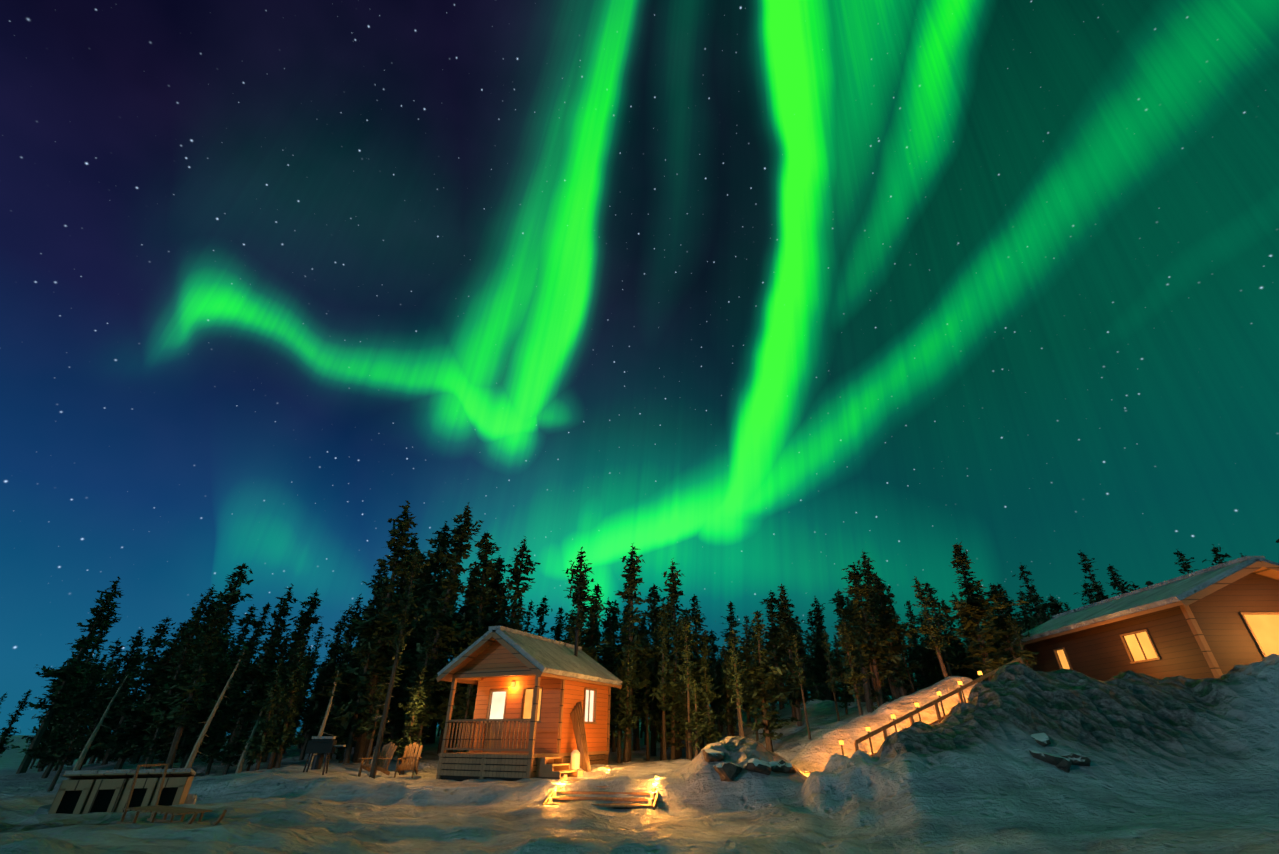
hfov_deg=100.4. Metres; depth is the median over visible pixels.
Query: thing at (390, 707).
spruce tree
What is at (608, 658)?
spruce tree
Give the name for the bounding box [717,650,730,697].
spruce tree
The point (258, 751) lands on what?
spruce tree
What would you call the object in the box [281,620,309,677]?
spruce tree
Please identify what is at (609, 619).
spruce tree
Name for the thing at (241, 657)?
leaning snag
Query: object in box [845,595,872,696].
spruce tree
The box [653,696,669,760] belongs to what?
spruce tree
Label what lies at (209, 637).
spruce tree
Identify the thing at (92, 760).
spruce tree
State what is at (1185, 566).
spruce tree
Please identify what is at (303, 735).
spruce tree
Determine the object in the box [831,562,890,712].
spruce tree
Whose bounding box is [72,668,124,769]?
spruce tree
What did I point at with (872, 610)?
spruce tree
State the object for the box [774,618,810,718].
spruce tree
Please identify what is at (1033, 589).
spruce tree
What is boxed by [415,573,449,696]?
spruce tree
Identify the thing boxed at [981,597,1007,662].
spruce tree
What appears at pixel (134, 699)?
spruce tree
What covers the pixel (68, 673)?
spruce tree
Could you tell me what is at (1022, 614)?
spruce tree
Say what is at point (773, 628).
spruce tree
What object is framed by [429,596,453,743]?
spruce tree
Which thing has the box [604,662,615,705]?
spruce tree
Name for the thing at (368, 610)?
spruce tree
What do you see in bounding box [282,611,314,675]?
spruce tree
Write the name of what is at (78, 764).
leaning snag
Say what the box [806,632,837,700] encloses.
spruce tree
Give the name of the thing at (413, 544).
spruce tree
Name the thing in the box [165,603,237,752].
spruce tree
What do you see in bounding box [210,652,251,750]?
spruce tree
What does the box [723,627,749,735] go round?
spruce tree
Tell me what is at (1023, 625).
spruce tree
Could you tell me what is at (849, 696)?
spruce tree
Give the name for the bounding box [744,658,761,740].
spruce tree
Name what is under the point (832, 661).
spruce tree
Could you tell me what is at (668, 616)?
spruce tree
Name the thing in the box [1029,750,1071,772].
rock
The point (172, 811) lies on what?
dog sled
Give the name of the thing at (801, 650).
spruce tree
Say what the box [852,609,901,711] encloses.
spruce tree
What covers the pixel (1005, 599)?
spruce tree
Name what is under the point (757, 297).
sky
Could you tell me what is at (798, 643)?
spruce tree
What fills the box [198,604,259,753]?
spruce tree
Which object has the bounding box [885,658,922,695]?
spruce tree
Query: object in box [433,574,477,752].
spruce tree
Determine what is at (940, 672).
spruce tree
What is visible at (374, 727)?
spruce tree
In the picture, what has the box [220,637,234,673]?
spruce tree
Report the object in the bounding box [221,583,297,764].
spruce tree
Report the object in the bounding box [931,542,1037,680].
spruce tree
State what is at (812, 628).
spruce tree
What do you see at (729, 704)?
spruce tree
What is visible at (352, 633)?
spruce tree
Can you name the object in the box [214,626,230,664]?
spruce tree
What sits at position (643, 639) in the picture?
spruce tree
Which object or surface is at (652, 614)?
spruce tree
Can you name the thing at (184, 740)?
spruce tree
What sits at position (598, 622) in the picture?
spruce tree
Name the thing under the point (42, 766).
spruce tree
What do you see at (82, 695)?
spruce tree
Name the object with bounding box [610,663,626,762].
spruce tree
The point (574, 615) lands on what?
spruce tree
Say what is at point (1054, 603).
spruce tree
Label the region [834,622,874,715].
spruce tree
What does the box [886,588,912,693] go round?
spruce tree
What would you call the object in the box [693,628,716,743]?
spruce tree
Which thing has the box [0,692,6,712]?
spruce tree
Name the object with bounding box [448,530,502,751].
spruce tree
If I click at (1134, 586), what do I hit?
spruce tree
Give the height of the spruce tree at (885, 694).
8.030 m
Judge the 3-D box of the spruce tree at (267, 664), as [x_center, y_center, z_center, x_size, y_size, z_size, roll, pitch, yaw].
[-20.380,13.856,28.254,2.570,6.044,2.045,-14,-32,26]
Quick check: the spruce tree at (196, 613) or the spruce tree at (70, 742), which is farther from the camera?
the spruce tree at (196, 613)
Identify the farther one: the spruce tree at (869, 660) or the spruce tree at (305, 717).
the spruce tree at (305, 717)
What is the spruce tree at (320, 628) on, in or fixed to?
on the snow ground
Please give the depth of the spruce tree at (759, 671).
20.76 m
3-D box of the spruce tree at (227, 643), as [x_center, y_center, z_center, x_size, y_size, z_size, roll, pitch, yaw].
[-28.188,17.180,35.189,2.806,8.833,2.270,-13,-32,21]
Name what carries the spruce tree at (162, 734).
on the snow ground
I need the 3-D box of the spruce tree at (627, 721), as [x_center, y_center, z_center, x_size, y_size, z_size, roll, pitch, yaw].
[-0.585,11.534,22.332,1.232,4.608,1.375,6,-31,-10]
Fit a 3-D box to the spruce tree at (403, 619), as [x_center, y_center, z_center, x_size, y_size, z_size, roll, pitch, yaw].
[-8.597,7.901,18.894,1.118,7.867,1.329,-7,-31,12]
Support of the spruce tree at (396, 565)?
on the snow ground
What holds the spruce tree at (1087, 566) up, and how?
on the snow ground
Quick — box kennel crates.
[34,768,196,814]
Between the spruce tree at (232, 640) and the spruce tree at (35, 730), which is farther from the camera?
the spruce tree at (232, 640)
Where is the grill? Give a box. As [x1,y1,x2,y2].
[303,736,345,774]
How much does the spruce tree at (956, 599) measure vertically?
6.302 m
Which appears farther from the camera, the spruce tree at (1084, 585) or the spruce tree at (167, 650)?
the spruce tree at (1084, 585)
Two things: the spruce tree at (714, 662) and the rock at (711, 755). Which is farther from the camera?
the spruce tree at (714, 662)
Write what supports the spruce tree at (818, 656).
on the snow ground
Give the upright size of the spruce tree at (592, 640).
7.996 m
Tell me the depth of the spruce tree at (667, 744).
24.38 m
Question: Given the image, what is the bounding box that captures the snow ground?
[0,654,1278,853]
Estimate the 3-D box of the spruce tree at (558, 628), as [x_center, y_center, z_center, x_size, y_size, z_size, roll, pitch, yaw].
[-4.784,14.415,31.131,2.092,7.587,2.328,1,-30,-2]
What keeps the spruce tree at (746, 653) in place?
on the snow ground
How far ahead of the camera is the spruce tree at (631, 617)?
25.72 m
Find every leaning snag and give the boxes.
[67,672,134,779]
[185,646,250,767]
[230,700,266,772]
[310,670,346,765]
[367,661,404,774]
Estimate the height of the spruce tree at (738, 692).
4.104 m
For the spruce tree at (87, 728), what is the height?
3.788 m
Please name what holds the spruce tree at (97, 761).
on the snow ground
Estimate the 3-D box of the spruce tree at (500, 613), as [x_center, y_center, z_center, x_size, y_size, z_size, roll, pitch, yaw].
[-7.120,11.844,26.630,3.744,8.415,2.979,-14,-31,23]
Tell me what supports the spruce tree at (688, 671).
on the snow ground
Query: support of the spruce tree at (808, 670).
on the snow ground
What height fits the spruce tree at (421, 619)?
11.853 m
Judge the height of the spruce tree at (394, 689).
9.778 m
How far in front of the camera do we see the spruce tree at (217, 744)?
22.08 m
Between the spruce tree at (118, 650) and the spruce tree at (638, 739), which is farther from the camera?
the spruce tree at (118, 650)
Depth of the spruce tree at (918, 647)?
31.41 m
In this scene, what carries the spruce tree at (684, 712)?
on the snow ground
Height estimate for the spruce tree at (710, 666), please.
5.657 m
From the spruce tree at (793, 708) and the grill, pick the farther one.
the spruce tree at (793, 708)
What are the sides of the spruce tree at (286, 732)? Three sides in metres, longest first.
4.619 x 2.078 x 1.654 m
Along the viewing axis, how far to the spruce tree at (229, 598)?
27.01 m
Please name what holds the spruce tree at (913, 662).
on the snow ground
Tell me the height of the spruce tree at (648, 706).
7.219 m
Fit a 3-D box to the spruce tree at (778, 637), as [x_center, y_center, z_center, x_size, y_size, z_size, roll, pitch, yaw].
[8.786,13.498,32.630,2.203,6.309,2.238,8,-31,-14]
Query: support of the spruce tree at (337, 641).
on the snow ground
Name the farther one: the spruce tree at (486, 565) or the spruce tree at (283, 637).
the spruce tree at (283, 637)
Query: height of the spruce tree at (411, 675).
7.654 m
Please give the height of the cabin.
5.389 m
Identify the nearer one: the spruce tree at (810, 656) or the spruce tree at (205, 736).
the spruce tree at (205, 736)
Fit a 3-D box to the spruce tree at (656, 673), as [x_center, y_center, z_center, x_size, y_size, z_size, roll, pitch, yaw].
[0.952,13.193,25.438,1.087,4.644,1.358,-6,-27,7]
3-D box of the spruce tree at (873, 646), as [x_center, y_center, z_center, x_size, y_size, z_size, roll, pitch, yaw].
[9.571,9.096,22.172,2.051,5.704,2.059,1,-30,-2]
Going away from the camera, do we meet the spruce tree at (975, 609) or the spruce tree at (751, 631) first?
the spruce tree at (975, 609)
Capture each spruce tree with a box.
[0,689,31,756]
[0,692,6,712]
[11,663,103,777]
[16,576,123,773]
[18,678,75,757]
[24,691,67,768]
[33,635,103,759]
[33,708,81,771]
[36,648,105,771]
[37,604,121,765]
[45,704,92,791]
[47,654,107,763]
[53,676,102,770]
[66,637,126,765]
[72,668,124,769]
[77,627,145,764]
[78,653,125,758]
[80,647,142,763]
[83,621,189,769]
[88,648,146,763]
[95,653,144,762]
[95,701,134,761]
[101,617,175,764]
[109,672,164,769]
[125,662,188,759]
[129,614,206,768]
[129,660,164,759]
[130,584,222,763]
[135,642,172,707]
[147,599,229,750]
[147,606,232,768]
[147,692,195,768]
[165,563,253,757]
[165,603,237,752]
[174,659,218,762]
[176,660,225,767]
[180,650,233,767]
[180,684,217,746]
[183,648,237,752]
[190,662,244,774]
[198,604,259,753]
[203,675,259,774]
[206,602,271,732]
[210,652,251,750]
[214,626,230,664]
[214,631,260,738]
[218,631,276,731]
[219,619,235,656]
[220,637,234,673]
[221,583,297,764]
[225,709,241,751]
[238,632,282,750]
[239,658,285,770]
[240,677,265,751]
[245,700,274,770]
[246,638,286,753]
[254,635,294,762]
[256,639,308,768]
[259,640,309,768]
[261,590,321,761]
[270,655,311,767]
[273,625,284,665]
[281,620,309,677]
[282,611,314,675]
[283,661,315,753]
[296,653,318,727]
[297,644,344,759]
[297,678,318,748]
[298,615,346,740]
[298,624,330,727]
[298,646,312,727]
[301,666,322,748]
[308,633,343,708]
[310,671,346,754]
[311,593,364,754]
[313,559,389,759]
[326,585,396,763]
[327,638,362,759]
[333,668,369,762]
[341,500,420,762]
[344,606,393,761]
[349,553,416,761]
[358,680,392,763]
[360,543,430,778]
[370,678,393,755]
[374,553,426,745]
[382,659,410,752]
[383,710,392,744]
[386,521,452,757]
[387,570,432,743]
[388,665,428,773]
[389,535,418,723]
[391,556,431,754]
[391,599,426,730]
[392,582,416,692]
[395,502,483,760]
[397,612,446,761]
[404,579,447,727]
[406,674,435,759]
[409,567,453,744]
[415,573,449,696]
[420,687,432,745]
[426,576,475,754]
[427,583,482,752]
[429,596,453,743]
[430,569,466,730]
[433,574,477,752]
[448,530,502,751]
[457,582,514,728]
[464,558,508,751]
[474,585,496,633]
[478,555,510,607]
[494,599,510,614]
[495,536,540,629]
[514,597,524,624]
[515,625,524,630]
[520,600,535,634]
[529,595,552,636]
[550,607,569,641]
[562,585,600,664]
[562,609,575,640]
[562,616,589,646]
[563,547,605,663]
[580,583,616,689]
[584,602,602,646]
[594,624,602,660]
[597,611,610,658]
[597,629,633,723]
[600,543,660,761]
[600,600,622,688]
[601,597,620,751]
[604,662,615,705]
[610,643,641,762]
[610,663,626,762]
[614,604,626,732]
[614,616,636,746]
[617,604,636,731]
[617,616,652,750]
[632,689,650,749]
[634,654,657,760]
[636,583,667,755]
[640,718,643,737]
[641,629,650,744]
[647,602,678,759]
[649,612,672,721]
[651,558,706,758]
[651,657,667,758]
[652,659,684,748]
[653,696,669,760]
[656,627,694,759]
[656,702,677,752]
[658,607,718,757]
[673,686,692,758]
[676,617,695,759]
[682,679,709,757]
[687,596,714,751]
[692,654,726,745]
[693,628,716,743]
[701,630,717,723]
[708,630,723,737]
[710,667,722,729]
[712,656,726,732]
[713,601,749,712]
[713,646,745,735]
[715,663,743,735]
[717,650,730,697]
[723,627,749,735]
[726,615,760,726]
[727,635,741,712]
[727,647,745,736]
[735,610,801,751]
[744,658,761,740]
[748,621,764,710]
[756,590,786,709]
[764,584,823,725]
[765,597,791,702]
[766,661,783,722]
[771,606,810,686]
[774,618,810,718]
[776,599,802,652]
[788,633,813,739]
[794,617,806,690]
[795,624,810,697]
[801,609,830,699]
[801,632,819,696]
[805,655,818,696]
[806,596,840,700]
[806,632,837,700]
[808,618,846,701]
[810,625,835,696]
[815,645,827,698]
[820,629,840,720]
[828,635,855,713]
[829,590,863,701]
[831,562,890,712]
[832,589,856,701]
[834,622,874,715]
[840,650,853,701]
[843,576,897,705]
[843,679,854,699]
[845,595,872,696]
[848,601,871,701]
[850,631,863,687]
[852,602,879,706]
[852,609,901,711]
[856,550,907,697]
[862,582,903,699]
[865,593,889,698]
[869,572,922,696]
[873,577,910,696]
[876,593,890,695]
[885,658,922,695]
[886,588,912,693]
[888,615,914,692]
[900,628,916,691]
[904,600,931,687]
[907,633,923,686]
[908,647,920,685]
[910,576,949,678]
[914,617,955,684]
[915,613,945,671]
[919,637,930,664]
[923,581,961,676]
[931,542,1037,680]
[932,649,948,681]
[939,611,969,675]
[941,599,972,678]
[950,591,972,643]
[958,623,997,682]
[959,618,979,677]
[971,637,988,680]
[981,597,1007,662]
[983,583,1030,662]
[990,585,1026,660]
[996,583,1021,659]
[1006,615,1037,668]
[1012,563,1048,625]
[1014,612,1029,633]
[1015,590,1039,626]
[1016,595,1037,629]
[1019,607,1031,628]
[1030,584,1050,625]
[1035,596,1051,621]
[1043,596,1066,618]
[1047,595,1065,615]
[1073,580,1095,604]
[1077,549,1112,603]
[1091,585,1107,602]
[1106,564,1132,594]
[1131,582,1139,590]
[1173,549,1197,573]
[1202,544,1230,564]
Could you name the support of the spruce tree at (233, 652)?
on the snow ground
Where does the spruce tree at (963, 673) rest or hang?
on the snow ground
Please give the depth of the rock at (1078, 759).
12.39 m
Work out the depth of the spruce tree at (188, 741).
21.79 m
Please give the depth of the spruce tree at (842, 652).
29.41 m
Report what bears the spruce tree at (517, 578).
on the snow ground
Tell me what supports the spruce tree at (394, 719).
on the snow ground
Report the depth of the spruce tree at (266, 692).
28.38 m
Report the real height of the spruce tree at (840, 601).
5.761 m
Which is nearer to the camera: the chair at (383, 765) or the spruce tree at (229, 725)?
the chair at (383, 765)
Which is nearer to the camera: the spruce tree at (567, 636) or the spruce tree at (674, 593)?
the spruce tree at (674, 593)
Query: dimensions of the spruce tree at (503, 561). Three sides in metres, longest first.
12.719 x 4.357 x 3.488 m
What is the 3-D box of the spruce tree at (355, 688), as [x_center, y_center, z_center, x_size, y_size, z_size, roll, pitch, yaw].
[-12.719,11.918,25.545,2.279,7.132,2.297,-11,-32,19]
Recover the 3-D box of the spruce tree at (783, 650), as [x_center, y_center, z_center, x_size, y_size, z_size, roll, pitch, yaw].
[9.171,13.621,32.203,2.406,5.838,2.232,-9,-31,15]
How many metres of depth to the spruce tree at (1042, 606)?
28.98 m
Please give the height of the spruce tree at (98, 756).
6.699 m
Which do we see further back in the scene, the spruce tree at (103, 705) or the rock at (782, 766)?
the spruce tree at (103, 705)
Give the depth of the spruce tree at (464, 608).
27.67 m
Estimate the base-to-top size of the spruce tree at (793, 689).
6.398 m
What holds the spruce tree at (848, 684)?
on the snow ground
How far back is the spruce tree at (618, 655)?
47.34 m
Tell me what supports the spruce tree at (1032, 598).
on the snow ground
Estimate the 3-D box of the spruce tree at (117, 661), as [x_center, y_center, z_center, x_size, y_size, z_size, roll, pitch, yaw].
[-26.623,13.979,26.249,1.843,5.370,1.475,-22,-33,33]
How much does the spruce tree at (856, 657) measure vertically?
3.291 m
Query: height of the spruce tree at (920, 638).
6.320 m
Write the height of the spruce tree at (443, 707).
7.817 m
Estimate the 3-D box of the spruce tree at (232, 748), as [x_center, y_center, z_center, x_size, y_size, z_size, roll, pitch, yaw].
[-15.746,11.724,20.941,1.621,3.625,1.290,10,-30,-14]
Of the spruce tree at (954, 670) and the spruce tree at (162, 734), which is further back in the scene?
the spruce tree at (954, 670)
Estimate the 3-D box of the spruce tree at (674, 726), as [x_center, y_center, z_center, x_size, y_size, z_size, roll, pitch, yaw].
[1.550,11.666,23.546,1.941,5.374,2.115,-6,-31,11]
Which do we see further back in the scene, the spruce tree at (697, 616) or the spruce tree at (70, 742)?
the spruce tree at (697, 616)
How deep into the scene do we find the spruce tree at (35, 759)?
30.99 m
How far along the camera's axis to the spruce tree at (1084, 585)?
48.84 m
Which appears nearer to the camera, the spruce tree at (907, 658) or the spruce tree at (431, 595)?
the spruce tree at (431, 595)
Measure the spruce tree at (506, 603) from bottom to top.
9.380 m
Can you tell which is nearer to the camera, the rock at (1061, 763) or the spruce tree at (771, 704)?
the rock at (1061, 763)
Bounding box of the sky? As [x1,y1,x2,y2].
[0,0,1278,734]
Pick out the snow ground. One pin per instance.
(1180, 764)
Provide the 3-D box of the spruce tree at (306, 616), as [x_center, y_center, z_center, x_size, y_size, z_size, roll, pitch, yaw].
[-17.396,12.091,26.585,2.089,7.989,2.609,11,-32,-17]
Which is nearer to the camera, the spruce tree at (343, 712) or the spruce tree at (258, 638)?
the spruce tree at (343, 712)
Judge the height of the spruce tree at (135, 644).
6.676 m
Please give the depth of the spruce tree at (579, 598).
27.85 m
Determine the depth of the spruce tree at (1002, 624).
23.54 m
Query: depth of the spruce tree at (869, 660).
21.95 m
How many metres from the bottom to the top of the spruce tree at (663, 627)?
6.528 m
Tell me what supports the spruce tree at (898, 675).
on the snow ground
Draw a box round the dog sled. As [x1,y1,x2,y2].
[116,764,226,824]
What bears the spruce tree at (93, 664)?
on the snow ground
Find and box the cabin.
[436,626,621,780]
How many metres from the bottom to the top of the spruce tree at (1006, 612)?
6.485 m
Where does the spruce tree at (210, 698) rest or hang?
on the snow ground
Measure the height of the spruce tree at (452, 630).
11.987 m
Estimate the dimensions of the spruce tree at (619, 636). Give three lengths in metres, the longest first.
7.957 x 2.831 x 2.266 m
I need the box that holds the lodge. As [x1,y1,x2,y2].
[1002,556,1278,680]
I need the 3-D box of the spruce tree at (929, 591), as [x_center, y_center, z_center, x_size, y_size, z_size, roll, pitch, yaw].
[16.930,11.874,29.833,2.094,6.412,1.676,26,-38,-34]
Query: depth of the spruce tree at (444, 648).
33.25 m
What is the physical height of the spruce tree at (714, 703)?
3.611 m
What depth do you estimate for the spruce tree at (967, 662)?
29.71 m
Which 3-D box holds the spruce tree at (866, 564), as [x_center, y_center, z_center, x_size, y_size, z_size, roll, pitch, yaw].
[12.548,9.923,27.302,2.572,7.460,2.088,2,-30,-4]
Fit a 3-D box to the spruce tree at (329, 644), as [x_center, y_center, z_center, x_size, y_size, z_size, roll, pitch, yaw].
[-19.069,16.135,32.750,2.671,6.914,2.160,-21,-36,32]
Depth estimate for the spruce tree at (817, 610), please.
32.09 m
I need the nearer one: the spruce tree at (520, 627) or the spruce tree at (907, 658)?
the spruce tree at (520, 627)
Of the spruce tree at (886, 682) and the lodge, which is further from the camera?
the spruce tree at (886, 682)
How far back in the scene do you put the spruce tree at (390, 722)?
35.11 m
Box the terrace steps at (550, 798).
[542,774,658,809]
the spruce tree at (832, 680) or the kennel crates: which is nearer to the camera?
the kennel crates
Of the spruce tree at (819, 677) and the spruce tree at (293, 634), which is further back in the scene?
the spruce tree at (293, 634)
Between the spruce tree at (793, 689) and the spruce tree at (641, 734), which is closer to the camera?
the spruce tree at (793, 689)
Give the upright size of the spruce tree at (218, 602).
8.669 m
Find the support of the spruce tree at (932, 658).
on the snow ground
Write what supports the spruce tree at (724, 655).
on the snow ground
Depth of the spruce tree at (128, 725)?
21.08 m
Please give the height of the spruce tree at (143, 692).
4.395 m
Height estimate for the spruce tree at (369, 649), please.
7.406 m
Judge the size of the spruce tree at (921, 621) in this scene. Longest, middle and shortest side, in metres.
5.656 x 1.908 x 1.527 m
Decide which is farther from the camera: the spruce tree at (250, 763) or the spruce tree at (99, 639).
the spruce tree at (99, 639)
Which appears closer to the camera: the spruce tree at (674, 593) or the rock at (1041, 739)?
the rock at (1041, 739)
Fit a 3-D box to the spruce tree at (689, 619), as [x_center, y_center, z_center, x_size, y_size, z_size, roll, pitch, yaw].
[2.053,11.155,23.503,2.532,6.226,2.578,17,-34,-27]
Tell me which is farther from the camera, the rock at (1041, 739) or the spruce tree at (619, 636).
the spruce tree at (619, 636)
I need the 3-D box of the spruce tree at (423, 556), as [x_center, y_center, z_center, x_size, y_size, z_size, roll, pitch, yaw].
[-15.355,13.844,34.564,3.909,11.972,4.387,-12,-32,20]
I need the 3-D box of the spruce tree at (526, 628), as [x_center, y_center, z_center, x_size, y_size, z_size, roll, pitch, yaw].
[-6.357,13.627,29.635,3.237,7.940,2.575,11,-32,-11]
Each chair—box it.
[358,742,396,776]
[394,742,422,777]
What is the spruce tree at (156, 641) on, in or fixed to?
on the snow ground
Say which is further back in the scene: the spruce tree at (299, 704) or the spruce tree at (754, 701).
the spruce tree at (299, 704)
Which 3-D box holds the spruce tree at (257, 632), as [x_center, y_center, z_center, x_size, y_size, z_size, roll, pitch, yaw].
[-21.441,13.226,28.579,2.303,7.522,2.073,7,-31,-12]
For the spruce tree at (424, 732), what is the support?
on the snow ground
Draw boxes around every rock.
[703,749,724,761]
[713,762,742,780]
[743,758,770,774]
[769,759,795,773]
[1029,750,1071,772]
[1031,733,1050,745]
[1061,753,1090,765]
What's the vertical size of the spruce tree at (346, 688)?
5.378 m
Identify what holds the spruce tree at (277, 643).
on the snow ground
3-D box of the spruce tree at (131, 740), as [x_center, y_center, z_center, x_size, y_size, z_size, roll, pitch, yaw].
[-19.483,10.755,21.274,3.129,5.911,2.490,-15,-34,26]
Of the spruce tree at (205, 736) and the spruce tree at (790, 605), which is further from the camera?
the spruce tree at (790, 605)
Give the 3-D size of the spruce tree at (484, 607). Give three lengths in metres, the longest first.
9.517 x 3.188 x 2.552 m
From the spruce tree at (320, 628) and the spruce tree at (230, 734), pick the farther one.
the spruce tree at (320, 628)
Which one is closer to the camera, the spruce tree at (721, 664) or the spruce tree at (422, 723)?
the spruce tree at (422, 723)
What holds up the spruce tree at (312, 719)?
on the snow ground
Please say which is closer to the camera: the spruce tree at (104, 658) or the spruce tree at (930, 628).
the spruce tree at (930, 628)
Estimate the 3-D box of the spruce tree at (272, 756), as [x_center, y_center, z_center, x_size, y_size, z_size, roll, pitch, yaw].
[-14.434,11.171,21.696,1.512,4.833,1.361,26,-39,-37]
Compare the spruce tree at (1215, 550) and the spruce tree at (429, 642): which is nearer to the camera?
the spruce tree at (429, 642)
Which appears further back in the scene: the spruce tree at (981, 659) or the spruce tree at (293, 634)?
the spruce tree at (293, 634)
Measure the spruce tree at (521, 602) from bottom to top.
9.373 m
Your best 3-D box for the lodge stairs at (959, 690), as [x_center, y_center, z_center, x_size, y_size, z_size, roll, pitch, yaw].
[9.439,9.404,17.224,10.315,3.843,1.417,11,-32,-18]
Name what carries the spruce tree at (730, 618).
on the snow ground
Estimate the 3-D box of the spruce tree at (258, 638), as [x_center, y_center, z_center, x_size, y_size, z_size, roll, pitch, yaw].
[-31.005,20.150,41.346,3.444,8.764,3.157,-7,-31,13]
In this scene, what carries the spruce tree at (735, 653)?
on the snow ground
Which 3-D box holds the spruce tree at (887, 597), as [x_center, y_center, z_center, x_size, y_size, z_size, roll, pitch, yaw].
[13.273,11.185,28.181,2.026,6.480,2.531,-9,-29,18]
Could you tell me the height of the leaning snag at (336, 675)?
3.378 m
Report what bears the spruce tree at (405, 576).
on the snow ground
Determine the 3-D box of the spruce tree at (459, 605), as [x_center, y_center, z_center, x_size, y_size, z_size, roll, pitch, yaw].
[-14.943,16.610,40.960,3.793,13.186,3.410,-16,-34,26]
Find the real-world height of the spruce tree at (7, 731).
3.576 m
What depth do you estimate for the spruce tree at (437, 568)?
27.21 m
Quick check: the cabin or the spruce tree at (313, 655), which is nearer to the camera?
the cabin
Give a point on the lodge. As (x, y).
(1218, 620)
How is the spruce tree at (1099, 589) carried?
on the snow ground
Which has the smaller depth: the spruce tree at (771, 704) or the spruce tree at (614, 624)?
the spruce tree at (771, 704)
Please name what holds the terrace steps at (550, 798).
on the snow ground
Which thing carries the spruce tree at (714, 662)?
on the snow ground
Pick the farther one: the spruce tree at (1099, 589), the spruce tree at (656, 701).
the spruce tree at (1099, 589)
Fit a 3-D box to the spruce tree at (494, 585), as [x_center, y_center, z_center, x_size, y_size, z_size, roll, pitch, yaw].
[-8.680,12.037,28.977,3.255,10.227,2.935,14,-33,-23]
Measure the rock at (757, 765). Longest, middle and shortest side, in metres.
0.866 x 0.644 x 0.273 m
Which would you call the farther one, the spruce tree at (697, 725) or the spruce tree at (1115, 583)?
the spruce tree at (1115, 583)
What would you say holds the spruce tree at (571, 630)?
on the snow ground
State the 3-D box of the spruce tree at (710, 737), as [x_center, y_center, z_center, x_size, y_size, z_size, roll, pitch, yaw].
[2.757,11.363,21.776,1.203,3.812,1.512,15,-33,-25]
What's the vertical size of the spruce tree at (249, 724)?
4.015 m
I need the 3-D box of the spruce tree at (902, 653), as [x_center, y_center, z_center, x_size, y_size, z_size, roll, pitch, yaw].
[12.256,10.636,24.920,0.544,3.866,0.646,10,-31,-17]
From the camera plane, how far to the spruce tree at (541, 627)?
31.45 m
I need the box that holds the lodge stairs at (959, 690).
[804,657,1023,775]
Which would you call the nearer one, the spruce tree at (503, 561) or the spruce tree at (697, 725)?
the spruce tree at (697, 725)
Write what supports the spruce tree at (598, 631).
on the snow ground
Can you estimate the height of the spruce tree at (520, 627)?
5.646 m
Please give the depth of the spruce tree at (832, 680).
23.40 m
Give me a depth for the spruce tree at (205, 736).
25.44 m
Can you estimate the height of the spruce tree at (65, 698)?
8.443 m
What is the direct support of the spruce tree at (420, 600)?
on the snow ground
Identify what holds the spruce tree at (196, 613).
on the snow ground
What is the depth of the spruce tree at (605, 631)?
43.86 m
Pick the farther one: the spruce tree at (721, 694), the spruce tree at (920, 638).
the spruce tree at (920, 638)
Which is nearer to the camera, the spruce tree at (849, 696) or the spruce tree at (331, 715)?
the spruce tree at (331, 715)
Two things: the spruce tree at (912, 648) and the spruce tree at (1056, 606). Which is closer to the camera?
the spruce tree at (1056, 606)
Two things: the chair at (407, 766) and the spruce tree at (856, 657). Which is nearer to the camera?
the chair at (407, 766)
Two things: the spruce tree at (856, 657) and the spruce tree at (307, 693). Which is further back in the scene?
the spruce tree at (307, 693)
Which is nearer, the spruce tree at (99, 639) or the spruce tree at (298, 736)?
the spruce tree at (298, 736)
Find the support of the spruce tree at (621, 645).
on the snow ground
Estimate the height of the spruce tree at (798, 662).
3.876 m
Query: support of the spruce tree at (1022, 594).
on the snow ground
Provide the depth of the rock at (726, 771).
13.53 m
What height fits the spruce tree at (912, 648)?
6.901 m
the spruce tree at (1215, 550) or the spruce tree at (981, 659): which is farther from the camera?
the spruce tree at (1215, 550)
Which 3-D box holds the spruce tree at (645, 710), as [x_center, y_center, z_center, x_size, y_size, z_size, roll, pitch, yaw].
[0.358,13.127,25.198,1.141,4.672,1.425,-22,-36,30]
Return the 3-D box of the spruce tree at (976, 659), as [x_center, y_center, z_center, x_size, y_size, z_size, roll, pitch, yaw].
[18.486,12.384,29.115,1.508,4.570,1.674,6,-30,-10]
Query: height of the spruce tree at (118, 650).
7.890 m
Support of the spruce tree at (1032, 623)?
on the snow ground
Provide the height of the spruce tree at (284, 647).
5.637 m
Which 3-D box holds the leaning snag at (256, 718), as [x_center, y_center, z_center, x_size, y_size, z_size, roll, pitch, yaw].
[-15.005,11.975,20.502,0.793,2.707,0.799,-2,-39,0]
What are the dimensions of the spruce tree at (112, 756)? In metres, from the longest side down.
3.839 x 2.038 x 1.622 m
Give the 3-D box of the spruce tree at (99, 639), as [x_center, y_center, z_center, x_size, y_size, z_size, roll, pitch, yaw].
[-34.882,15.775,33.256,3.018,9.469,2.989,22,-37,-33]
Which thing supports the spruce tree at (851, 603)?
on the snow ground
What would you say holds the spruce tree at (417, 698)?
on the snow ground
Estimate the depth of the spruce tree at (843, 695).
24.53 m
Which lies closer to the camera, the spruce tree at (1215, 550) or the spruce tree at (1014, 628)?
the spruce tree at (1014, 628)

